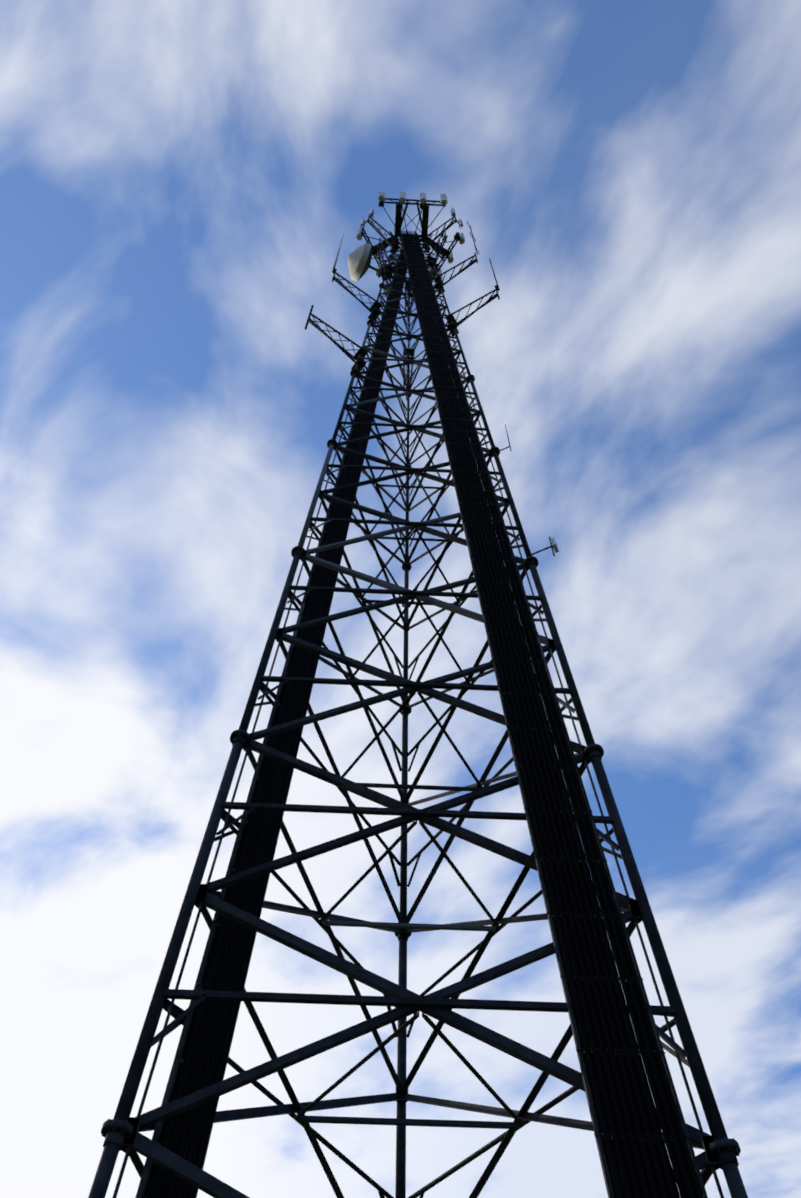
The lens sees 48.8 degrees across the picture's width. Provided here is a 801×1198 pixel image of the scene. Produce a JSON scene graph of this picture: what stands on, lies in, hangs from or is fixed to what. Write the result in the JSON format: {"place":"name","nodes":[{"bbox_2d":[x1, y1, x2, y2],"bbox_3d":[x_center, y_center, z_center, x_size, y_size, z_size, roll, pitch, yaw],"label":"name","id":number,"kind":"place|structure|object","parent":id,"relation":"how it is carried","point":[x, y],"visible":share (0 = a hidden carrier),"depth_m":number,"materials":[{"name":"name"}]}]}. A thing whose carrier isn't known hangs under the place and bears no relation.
{"place":"outdoors","nodes":[
{"label":"outdoors","id":0,"kind":"place"},
{"bbox_2d":[0,0,800,1197],"label":"sky","id":1,"kind":"structure","parent":0,"point":[182,182],"materials":[{"name":"blue"}]},
{"label":"ground","id":2,"kind":"structure","parent":0,"visible":0},
{"bbox_2d":[88,198,747,1197],"bbox_3d":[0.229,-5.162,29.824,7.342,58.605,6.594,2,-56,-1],"label":"steel tower","id":3,"kind":"structure","parent":2,"relation":"on","point":[120,1130],"depth_m":13.83,"materials":[{"name":"black metal"}]},
{"bbox_2d":[347,243,370,280],"bbox_3d":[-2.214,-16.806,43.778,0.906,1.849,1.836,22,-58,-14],"label":"dish antenna","id":4,"kind":"object","parent":3,"relation":"attached to","point":[357,258],"visible":1,"depth_m":43.21,"materials":[{"name":"white plastic"}]},
{"bbox_2d":[135,198,703,1197],"bbox_3d":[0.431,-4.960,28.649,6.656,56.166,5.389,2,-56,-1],"label":"cables","id":5,"kind":"object","parent":3,"relation":"attached to","point":[623,1094],"visible":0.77,"depth_m":12.32,"materials":[{"name":"black plastic"}]},
{"bbox_2d":[158,234,680,1144],"bbox_3d":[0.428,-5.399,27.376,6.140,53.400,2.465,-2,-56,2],"label":"hangers","id":6,"kind":"object","parent":3,"relation":"hanging from","point":[496,660],"visible":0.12,"depth_m":15.44,"materials":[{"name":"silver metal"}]},
{"bbox_2d":[333,191,558,552],"bbox_3d":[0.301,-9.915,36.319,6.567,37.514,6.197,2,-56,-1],"label":"antennas","id":7,"kind":"object","parent":3,"relation":"attached to","point":[402,197],"visible":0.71,"depth_m":48.67,"materials":[{"name":"grey plastic"}]}
]}

